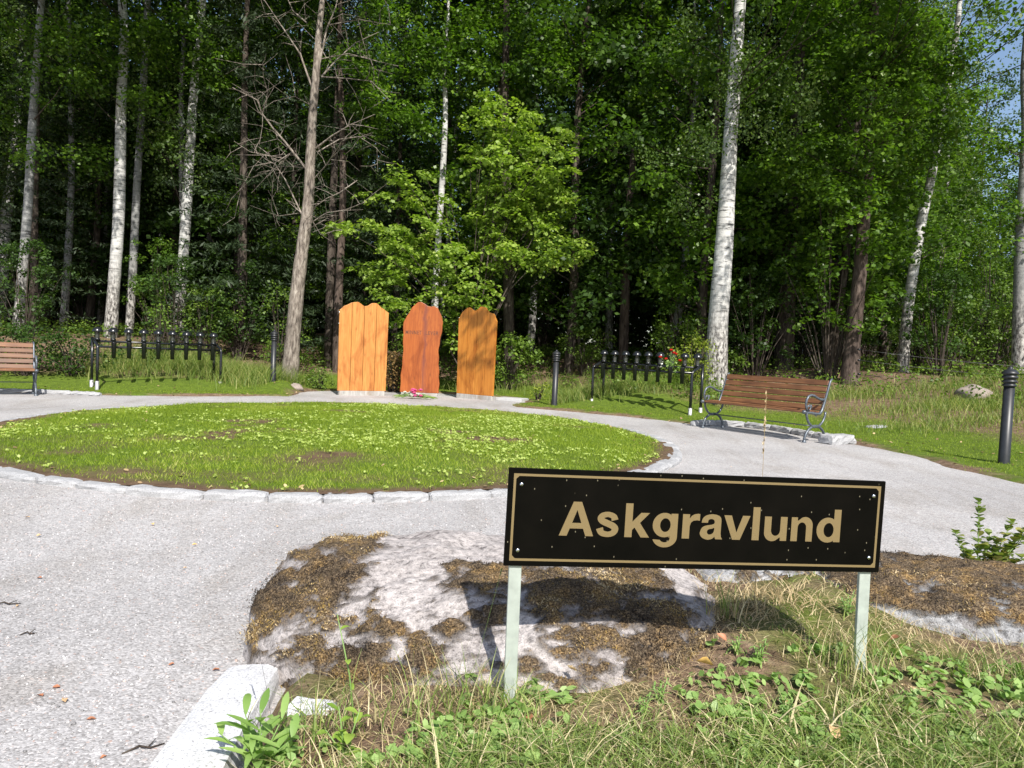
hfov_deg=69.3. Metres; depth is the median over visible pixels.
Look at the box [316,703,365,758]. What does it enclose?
weed
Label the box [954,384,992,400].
rock
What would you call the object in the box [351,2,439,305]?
broadleaf tree
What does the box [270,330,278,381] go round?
bollard
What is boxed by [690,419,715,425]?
kerb stone
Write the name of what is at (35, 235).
spruce tree
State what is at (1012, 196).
broadleaf tree
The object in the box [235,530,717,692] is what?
mossy boulder
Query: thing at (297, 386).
rock
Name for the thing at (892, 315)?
bush
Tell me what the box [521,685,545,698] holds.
weed
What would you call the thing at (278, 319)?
bush
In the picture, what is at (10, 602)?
twig
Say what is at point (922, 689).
grass stalk
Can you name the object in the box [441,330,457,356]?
bush
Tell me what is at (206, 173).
broadleaf tree
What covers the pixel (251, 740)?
weed
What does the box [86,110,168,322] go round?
broadleaf tree
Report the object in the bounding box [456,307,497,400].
memorial board
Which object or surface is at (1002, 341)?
bush
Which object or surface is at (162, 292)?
bush
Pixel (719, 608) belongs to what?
grass tuft
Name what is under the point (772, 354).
bush
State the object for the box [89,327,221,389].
memorial rack
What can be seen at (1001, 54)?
sky
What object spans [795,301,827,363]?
bush
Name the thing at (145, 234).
broadleaf tree
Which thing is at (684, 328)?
bush
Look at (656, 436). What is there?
kerb stone
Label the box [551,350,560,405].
bollard
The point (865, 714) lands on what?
weed
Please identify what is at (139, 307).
bush
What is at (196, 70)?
birch tree
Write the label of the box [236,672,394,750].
grass tuft
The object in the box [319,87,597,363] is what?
hazel tree
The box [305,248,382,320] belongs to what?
bush
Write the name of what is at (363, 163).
broadleaf tree
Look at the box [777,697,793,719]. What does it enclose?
weed
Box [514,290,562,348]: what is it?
bush
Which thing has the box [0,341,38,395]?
park bench
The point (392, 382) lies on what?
bush
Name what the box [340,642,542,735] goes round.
grass tuft
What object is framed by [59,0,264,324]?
broadleaf tree
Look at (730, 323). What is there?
bush
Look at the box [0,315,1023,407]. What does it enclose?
undergrowth
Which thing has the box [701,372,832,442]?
park bench
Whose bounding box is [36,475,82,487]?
kerb stone
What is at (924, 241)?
broadleaf tree
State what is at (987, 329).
bush
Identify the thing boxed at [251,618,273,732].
grass stalk
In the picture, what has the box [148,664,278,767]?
granite kerb block
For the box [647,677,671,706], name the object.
weed
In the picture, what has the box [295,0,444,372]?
broadleaf tree
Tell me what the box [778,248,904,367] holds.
bush
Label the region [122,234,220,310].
bush
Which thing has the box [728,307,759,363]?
bush
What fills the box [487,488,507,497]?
kerb stone
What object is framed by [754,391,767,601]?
grass stalk
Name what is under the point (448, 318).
bush
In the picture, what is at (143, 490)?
kerb stone
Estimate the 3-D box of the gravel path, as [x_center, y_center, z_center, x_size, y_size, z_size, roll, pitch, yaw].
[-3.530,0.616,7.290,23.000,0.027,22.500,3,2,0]
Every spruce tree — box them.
[0,0,110,330]
[0,37,29,312]
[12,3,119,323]
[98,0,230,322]
[152,0,324,359]
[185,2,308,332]
[246,0,418,368]
[281,0,421,332]
[303,51,400,334]
[343,1,455,351]
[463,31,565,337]
[482,83,551,341]
[665,2,839,358]
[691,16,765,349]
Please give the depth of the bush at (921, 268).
19.27 m
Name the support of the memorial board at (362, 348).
on the gravel path
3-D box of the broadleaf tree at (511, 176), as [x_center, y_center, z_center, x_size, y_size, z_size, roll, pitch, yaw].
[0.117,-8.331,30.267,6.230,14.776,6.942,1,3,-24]
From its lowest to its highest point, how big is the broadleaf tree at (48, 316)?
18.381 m
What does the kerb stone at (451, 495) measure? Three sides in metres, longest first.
0.483 x 0.141 x 0.072 m
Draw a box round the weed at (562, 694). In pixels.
[549,690,576,704]
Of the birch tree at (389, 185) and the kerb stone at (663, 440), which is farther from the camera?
the birch tree at (389, 185)
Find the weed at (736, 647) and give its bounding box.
[727,633,744,654]
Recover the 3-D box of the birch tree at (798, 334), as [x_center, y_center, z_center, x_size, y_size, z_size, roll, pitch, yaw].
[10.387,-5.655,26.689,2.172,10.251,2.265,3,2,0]
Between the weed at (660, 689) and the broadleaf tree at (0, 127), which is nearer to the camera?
the weed at (660, 689)
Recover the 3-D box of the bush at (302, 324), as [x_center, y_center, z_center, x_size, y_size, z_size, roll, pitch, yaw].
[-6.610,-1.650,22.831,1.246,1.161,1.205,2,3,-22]
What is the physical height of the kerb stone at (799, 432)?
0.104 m
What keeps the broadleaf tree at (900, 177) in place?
on the ground at (640, 402)
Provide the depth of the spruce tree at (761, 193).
32.09 m
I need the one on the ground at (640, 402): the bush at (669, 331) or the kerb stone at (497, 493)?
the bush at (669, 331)
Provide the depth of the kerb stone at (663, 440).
9.32 m
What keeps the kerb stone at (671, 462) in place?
on the gravel path
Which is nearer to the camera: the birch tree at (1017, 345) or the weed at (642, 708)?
the weed at (642, 708)
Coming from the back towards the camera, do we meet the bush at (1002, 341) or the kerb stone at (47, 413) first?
the bush at (1002, 341)
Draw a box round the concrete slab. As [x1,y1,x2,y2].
[495,397,528,401]
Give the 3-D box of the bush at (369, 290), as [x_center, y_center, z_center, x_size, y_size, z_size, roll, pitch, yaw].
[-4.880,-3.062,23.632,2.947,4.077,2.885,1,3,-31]
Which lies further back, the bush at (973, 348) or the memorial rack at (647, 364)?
the bush at (973, 348)
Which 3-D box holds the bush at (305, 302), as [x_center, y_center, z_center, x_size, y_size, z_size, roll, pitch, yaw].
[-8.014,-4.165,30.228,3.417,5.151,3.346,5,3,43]
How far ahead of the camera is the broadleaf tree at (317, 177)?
38.49 m
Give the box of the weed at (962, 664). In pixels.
[956,653,969,672]
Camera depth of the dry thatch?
2.09 m
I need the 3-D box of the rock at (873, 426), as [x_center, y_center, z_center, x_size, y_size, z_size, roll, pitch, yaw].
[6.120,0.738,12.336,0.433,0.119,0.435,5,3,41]
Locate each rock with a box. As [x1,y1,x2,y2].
[291,383,303,390]
[866,425,886,427]
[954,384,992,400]
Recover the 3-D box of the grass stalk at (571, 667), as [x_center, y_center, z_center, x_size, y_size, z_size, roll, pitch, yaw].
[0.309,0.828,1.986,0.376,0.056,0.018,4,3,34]
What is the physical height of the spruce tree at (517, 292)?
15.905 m
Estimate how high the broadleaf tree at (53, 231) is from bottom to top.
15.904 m
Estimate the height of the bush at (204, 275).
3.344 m
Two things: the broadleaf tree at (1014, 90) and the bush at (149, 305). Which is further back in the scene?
the broadleaf tree at (1014, 90)
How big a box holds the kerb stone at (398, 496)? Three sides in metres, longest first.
0.400 x 0.130 x 0.075 m
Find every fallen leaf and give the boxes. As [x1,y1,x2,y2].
[697,657,712,664]
[717,633,726,640]
[829,724,839,737]
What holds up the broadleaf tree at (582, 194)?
on the ground at (640, 402)
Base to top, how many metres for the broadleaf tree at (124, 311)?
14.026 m
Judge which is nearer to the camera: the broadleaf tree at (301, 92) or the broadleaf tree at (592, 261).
the broadleaf tree at (301, 92)
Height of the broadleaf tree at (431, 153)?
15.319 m
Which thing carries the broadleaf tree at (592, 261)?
on the ground at (640, 402)
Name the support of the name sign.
on the ground at (640, 402)
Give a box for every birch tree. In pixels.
[0,0,66,222]
[0,0,74,326]
[0,0,115,333]
[0,0,167,331]
[39,0,184,337]
[42,0,169,326]
[92,0,264,217]
[124,0,191,336]
[136,0,277,341]
[169,58,237,337]
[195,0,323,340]
[314,0,428,238]
[368,0,521,307]
[370,48,436,337]
[388,0,536,350]
[460,1,621,356]
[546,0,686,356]
[619,1,712,373]
[633,0,861,388]
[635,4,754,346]
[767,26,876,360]
[771,191,804,354]
[843,0,1010,355]
[887,0,1023,372]
[921,0,1021,329]
[961,30,1023,377]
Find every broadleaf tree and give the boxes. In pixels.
[0,0,24,169]
[0,0,103,277]
[0,0,210,330]
[0,1,79,260]
[0,13,12,191]
[8,1,153,324]
[27,0,175,307]
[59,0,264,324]
[76,1,198,327]
[79,56,171,295]
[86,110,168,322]
[129,94,223,327]
[132,23,291,286]
[141,2,261,256]
[145,0,389,309]
[195,0,386,346]
[196,0,362,338]
[224,26,363,310]
[274,105,351,317]
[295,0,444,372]
[299,42,413,304]
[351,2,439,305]
[353,0,500,305]
[368,0,558,348]
[377,74,486,309]
[393,0,613,362]
[443,0,709,375]
[445,128,500,312]
[446,1,591,310]
[447,0,596,378]
[512,0,663,350]
[525,3,662,347]
[559,0,717,370]
[560,22,681,349]
[563,0,704,336]
[565,0,862,374]
[565,119,647,347]
[578,0,801,327]
[590,19,722,353]
[661,7,807,358]
[665,3,862,326]
[705,0,995,364]
[715,0,1023,369]
[742,12,950,317]
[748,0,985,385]
[753,0,1023,369]
[768,0,969,328]
[805,0,1005,366]
[813,5,980,361]
[861,36,971,357]
[887,26,998,354]
[925,149,986,319]
[939,60,1020,360]
[950,177,1017,355]
[967,196,1016,340]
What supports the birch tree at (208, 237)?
on the ground at (640, 402)
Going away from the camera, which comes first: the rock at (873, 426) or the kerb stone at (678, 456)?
the kerb stone at (678, 456)
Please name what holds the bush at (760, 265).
on the ground at (640, 402)
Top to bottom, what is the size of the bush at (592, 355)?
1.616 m
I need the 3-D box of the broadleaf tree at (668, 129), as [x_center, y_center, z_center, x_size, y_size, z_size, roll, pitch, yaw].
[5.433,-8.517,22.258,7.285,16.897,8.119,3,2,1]
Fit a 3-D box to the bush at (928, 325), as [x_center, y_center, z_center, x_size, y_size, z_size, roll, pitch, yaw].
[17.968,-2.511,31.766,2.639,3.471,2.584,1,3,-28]
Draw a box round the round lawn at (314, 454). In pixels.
[0,402,673,493]
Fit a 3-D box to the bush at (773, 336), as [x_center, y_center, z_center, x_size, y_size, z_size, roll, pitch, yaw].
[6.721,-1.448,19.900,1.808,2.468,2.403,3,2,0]
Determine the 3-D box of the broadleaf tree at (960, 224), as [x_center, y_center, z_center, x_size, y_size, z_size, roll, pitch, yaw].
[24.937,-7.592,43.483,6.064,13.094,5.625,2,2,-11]
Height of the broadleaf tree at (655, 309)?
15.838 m
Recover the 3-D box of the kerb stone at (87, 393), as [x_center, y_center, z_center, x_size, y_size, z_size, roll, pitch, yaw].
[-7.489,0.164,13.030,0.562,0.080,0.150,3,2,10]
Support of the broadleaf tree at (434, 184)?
on the ground at (640, 402)
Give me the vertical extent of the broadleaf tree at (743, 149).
17.654 m
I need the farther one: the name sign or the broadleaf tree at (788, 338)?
the broadleaf tree at (788, 338)
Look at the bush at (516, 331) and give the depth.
33.14 m
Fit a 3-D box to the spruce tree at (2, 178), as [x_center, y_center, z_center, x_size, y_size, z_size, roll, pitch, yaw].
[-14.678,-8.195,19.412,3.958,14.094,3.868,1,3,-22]
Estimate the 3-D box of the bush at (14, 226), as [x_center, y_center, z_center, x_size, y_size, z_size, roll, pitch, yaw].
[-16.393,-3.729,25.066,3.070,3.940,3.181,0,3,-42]
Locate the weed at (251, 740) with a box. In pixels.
[204,688,308,767]
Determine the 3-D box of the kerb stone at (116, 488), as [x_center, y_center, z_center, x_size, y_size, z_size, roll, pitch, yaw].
[-2.829,0.720,5.146,0.425,0.067,0.138,4,2,14]
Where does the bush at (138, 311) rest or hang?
on the ground at (640, 402)
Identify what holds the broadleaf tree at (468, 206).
on the ground at (640, 402)
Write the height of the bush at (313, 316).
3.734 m
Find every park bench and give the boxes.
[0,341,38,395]
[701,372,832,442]
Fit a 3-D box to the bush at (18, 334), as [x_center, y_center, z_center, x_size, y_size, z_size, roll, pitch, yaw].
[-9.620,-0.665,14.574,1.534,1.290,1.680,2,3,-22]
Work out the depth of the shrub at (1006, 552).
3.15 m
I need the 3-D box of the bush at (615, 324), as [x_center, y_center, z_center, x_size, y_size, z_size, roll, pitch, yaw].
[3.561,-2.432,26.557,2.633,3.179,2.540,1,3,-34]
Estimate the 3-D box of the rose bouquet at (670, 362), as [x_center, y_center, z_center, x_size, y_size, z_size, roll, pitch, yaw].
[2.984,-0.405,13.984,0.464,0.516,0.168,3,2,0]
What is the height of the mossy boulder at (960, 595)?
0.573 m
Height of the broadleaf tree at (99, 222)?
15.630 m
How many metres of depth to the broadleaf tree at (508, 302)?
19.49 m
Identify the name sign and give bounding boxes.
[503,467,885,702]
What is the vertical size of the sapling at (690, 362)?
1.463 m
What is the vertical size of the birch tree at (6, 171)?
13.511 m
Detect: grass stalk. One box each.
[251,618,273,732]
[460,568,501,713]
[567,665,690,721]
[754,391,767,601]
[901,684,995,706]
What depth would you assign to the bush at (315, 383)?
17.14 m
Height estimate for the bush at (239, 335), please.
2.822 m
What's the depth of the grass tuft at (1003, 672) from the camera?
2.16 m
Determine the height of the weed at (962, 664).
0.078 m
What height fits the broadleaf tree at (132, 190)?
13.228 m
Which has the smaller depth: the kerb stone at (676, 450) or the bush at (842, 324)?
the kerb stone at (676, 450)
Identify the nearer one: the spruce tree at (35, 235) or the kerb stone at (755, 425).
the kerb stone at (755, 425)
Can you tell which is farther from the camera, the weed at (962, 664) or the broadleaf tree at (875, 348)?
the broadleaf tree at (875, 348)
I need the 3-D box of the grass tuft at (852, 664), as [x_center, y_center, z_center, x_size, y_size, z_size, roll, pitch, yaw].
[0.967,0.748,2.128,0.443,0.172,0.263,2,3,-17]
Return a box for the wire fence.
[857,348,1022,385]
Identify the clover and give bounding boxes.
[0,401,659,489]
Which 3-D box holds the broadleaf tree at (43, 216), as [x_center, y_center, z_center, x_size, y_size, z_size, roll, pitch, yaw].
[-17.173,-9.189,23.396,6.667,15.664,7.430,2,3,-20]
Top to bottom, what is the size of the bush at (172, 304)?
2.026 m
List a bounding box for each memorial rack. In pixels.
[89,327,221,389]
[590,350,703,414]
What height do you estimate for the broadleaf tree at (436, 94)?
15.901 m
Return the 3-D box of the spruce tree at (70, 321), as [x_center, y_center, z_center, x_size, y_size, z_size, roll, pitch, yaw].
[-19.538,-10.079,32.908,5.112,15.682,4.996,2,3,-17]
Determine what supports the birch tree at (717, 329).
on the ground at (640, 402)
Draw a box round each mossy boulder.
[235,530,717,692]
[813,549,1023,646]
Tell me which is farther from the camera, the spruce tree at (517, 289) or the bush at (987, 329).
the spruce tree at (517, 289)
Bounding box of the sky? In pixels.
[53,0,1023,344]
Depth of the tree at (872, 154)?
16.29 m
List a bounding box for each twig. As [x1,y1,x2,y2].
[0,600,20,604]
[122,738,164,753]
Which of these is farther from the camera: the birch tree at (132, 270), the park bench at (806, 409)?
the birch tree at (132, 270)
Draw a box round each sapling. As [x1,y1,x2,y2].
[137,301,185,352]
[667,330,719,386]
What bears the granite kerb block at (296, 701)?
on the gravel path
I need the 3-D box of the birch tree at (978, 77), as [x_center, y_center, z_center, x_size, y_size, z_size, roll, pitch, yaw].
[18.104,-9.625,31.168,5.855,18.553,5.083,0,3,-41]
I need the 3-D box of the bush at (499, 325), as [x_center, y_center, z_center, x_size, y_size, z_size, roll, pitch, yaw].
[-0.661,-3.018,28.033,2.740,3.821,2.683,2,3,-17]
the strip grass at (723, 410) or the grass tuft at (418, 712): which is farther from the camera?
the strip grass at (723, 410)
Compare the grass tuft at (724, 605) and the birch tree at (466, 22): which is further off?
the birch tree at (466, 22)
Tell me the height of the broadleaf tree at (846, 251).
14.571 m
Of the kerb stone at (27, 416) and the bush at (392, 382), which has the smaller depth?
the kerb stone at (27, 416)
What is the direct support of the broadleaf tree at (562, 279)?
on the ground at (640, 402)
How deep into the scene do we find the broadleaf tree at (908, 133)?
20.60 m
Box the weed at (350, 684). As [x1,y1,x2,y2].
[337,614,369,734]
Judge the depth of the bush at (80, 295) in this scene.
35.60 m
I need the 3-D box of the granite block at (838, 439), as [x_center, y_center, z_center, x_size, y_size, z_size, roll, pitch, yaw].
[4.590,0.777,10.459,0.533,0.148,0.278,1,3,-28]
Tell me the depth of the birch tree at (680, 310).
20.27 m
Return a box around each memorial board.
[337,302,388,395]
[400,302,442,395]
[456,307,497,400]
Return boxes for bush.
[0,238,81,337]
[0,317,67,375]
[6,261,48,323]
[7,217,80,319]
[7,263,50,320]
[31,327,126,375]
[39,224,108,328]
[39,253,86,323]
[57,245,97,312]
[104,337,183,365]
[119,240,157,327]
[120,235,198,339]
[120,275,158,330]
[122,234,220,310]
[135,252,224,347]
[150,282,200,330]
[175,283,249,357]
[187,247,258,337]
[205,259,276,360]
[217,291,263,331]
[256,274,311,331]
[256,280,313,371]
[276,314,315,338]
[277,221,325,339]
[281,269,325,335]
[298,361,335,390]
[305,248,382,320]
[311,225,412,323]
[386,349,401,391]
[413,283,453,333]
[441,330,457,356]
[459,256,524,343]
[494,330,543,389]
[500,316,537,340]
[514,258,586,353]
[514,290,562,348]
[536,309,564,345]
[554,323,616,375]
[580,273,653,356]
[597,277,667,349]
[648,312,707,379]
[649,305,695,349]
[650,280,710,368]
[653,252,776,364]
[666,314,707,360]
[702,345,752,385]
[728,262,812,380]
[728,286,796,369]
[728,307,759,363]
[730,222,835,366]
[755,322,803,361]
[766,159,918,380]
[767,266,850,368]
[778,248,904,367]
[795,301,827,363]
[796,269,891,353]
[844,203,1001,369]
[844,293,896,364]
[866,329,912,362]
[876,246,974,373]
[881,266,996,374]
[889,313,961,368]
[914,289,958,349]
[917,296,1000,376]
[936,225,1014,375]
[940,252,1013,368]
[950,288,1004,363]
[965,280,1012,369]
[970,305,1011,368]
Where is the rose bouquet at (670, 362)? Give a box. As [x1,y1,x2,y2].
[659,349,681,374]
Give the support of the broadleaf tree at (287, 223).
on the ground at (640, 402)
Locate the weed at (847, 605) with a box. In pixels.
[837,590,855,615]
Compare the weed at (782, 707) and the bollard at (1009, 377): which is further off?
the bollard at (1009, 377)
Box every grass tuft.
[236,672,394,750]
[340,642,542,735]
[464,660,571,723]
[690,588,801,626]
[695,571,884,617]
[701,570,757,622]
[780,611,933,689]
[921,626,1023,699]
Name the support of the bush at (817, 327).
on the ground at (640, 402)
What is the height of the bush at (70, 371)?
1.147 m
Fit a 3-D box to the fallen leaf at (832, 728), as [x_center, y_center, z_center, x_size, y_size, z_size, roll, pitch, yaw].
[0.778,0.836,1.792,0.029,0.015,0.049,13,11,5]
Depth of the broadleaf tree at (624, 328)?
20.43 m
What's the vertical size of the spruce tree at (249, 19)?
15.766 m
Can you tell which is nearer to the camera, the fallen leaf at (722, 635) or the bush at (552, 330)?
the fallen leaf at (722, 635)
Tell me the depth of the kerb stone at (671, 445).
8.81 m
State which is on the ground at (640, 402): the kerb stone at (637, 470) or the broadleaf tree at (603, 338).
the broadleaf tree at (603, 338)
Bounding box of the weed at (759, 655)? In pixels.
[749,638,771,668]
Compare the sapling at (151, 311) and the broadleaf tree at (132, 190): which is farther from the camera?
the broadleaf tree at (132, 190)
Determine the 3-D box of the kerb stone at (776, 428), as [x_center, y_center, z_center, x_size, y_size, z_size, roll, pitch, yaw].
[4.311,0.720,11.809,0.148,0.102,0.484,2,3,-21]
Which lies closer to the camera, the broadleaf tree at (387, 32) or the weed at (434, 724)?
the weed at (434, 724)
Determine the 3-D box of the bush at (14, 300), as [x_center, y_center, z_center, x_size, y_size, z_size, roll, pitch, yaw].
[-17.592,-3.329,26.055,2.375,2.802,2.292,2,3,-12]
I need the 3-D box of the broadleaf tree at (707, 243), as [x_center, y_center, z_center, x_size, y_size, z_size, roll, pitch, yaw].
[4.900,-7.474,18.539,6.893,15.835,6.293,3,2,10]
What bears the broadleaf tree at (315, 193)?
on the ground at (640, 402)
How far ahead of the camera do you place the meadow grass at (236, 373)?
15.54 m
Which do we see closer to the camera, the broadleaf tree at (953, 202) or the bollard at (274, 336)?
the bollard at (274, 336)
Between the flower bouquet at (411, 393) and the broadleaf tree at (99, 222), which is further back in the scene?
the broadleaf tree at (99, 222)
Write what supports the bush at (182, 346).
on the ground at (640, 402)
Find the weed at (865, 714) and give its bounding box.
[855,712,869,729]
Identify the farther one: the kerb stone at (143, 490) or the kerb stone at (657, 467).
the kerb stone at (657, 467)
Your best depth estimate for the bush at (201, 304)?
18.82 m
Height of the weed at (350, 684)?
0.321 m
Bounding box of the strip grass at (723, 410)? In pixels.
[0,378,1023,476]
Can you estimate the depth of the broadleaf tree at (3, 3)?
21.79 m
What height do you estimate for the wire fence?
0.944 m
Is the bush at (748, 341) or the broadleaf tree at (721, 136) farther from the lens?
the broadleaf tree at (721, 136)
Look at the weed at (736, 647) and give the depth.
2.23 m
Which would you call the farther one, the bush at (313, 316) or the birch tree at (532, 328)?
the bush at (313, 316)
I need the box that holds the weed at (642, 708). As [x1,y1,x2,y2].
[634,692,653,715]
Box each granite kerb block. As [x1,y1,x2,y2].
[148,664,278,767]
[287,696,336,715]
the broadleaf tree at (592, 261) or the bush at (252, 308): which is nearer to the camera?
the bush at (252, 308)
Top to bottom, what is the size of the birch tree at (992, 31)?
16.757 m
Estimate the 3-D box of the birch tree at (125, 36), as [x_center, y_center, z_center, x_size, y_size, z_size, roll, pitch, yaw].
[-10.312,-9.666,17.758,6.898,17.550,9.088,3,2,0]
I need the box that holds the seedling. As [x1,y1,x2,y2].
[526,378,551,399]
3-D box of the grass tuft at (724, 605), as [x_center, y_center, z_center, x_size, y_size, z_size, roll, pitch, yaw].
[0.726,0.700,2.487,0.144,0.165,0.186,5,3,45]
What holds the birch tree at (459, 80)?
on the ground at (640, 402)
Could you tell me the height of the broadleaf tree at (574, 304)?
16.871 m
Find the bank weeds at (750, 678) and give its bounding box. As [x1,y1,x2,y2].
[256,638,1023,767]
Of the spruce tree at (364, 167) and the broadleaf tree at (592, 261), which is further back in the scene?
the broadleaf tree at (592, 261)
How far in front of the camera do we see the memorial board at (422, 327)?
16.98 m
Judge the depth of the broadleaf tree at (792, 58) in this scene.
24.79 m
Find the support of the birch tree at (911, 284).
on the ground at (640, 402)
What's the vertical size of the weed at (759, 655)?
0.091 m
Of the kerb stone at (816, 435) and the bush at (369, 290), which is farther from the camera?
the bush at (369, 290)
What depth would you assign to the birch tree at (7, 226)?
22.73 m
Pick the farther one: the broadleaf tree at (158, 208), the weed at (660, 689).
the broadleaf tree at (158, 208)
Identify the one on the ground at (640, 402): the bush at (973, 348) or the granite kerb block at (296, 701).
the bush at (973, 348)
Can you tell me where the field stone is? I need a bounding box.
[695,569,811,583]
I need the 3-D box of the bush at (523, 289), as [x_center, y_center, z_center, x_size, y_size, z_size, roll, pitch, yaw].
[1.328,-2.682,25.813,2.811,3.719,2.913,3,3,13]
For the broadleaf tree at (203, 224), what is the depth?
22.31 m
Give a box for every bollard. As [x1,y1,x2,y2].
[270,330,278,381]
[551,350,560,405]
[997,366,1018,463]
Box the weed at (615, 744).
[603,726,630,746]
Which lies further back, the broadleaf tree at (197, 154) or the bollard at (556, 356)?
the broadleaf tree at (197, 154)
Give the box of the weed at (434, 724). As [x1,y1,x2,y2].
[421,720,451,733]
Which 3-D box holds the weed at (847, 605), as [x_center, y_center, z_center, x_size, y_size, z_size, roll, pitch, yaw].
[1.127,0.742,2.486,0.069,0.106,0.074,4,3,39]
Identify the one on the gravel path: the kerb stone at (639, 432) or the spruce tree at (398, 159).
the kerb stone at (639, 432)
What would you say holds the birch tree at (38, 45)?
on the ground at (640, 402)
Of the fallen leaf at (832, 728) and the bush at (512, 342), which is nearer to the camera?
the fallen leaf at (832, 728)
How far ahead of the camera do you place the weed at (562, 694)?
2.02 m
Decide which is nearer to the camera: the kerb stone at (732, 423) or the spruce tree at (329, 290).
the kerb stone at (732, 423)
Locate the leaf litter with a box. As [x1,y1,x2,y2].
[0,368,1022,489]
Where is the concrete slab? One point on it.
(512, 399)
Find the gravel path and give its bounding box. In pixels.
[0,391,1023,767]
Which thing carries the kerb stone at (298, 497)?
on the gravel path
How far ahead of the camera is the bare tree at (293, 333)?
17.64 m
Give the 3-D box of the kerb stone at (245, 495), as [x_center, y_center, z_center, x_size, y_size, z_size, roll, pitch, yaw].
[-1.874,0.761,5.048,0.433,0.080,0.132,2,2,-2]
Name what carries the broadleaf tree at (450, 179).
on the ground at (640, 402)
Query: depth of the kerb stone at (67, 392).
13.03 m
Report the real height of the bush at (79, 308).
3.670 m
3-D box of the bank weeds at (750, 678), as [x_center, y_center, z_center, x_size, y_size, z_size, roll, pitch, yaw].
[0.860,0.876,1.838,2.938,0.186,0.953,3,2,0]
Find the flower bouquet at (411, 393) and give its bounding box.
[394,388,436,398]
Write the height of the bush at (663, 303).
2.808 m
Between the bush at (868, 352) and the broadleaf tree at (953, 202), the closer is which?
the bush at (868, 352)
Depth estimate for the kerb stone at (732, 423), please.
12.45 m
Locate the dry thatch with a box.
[260,569,1023,767]
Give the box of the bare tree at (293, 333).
[215,0,396,379]
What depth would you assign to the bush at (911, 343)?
22.70 m
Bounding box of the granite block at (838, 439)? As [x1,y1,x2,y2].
[818,433,855,444]
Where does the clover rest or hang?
on the round lawn at (314, 454)
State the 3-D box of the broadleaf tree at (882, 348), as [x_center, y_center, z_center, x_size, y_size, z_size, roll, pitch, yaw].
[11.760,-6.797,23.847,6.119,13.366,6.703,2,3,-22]
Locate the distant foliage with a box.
[8,66,1010,357]
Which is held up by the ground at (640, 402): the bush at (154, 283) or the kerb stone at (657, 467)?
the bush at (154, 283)
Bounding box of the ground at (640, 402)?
[0,318,1023,767]
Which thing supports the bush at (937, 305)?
on the ground at (640, 402)
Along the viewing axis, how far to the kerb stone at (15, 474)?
5.36 m
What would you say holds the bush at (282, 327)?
on the ground at (640, 402)
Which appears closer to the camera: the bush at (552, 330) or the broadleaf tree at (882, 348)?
the broadleaf tree at (882, 348)
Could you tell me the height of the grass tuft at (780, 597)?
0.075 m
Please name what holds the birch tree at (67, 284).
on the ground at (640, 402)
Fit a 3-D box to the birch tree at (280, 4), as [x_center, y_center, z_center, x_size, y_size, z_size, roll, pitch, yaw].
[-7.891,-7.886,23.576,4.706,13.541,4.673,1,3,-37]
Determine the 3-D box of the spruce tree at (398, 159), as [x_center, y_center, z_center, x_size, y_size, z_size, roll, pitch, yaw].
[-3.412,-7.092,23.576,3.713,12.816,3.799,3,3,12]
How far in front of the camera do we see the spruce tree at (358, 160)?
25.12 m
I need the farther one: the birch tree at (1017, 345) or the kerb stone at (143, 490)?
the birch tree at (1017, 345)
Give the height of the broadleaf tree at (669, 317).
16.055 m
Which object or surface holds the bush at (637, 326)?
on the ground at (640, 402)
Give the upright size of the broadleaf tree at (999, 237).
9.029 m
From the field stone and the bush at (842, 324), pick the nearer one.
the field stone
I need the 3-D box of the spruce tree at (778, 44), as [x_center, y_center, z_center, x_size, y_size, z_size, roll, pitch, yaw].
[7.604,-8.360,22.430,5.115,16.434,4.998,3,3,15]
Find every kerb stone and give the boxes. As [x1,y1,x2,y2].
[0,388,31,392]
[0,467,44,482]
[15,415,37,417]
[35,412,61,415]
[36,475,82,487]
[37,389,71,394]
[71,391,101,395]
[75,481,128,493]
[125,484,205,499]
[203,489,268,502]
[267,492,322,503]
[323,493,372,503]
[372,491,428,502]
[428,489,490,500]
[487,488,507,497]
[627,469,650,471]
[632,431,650,434]
[644,463,669,472]
[645,434,660,437]
[653,437,672,443]
[656,458,679,468]
[663,443,679,449]
[667,453,681,461]
[673,448,681,453]
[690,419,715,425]
[715,420,744,426]
[744,422,770,429]
[770,425,793,433]
[791,428,813,437]
[813,432,828,438]
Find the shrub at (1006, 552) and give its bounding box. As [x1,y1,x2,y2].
[951,497,1023,562]
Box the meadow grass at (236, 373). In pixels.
[7,331,1023,436]

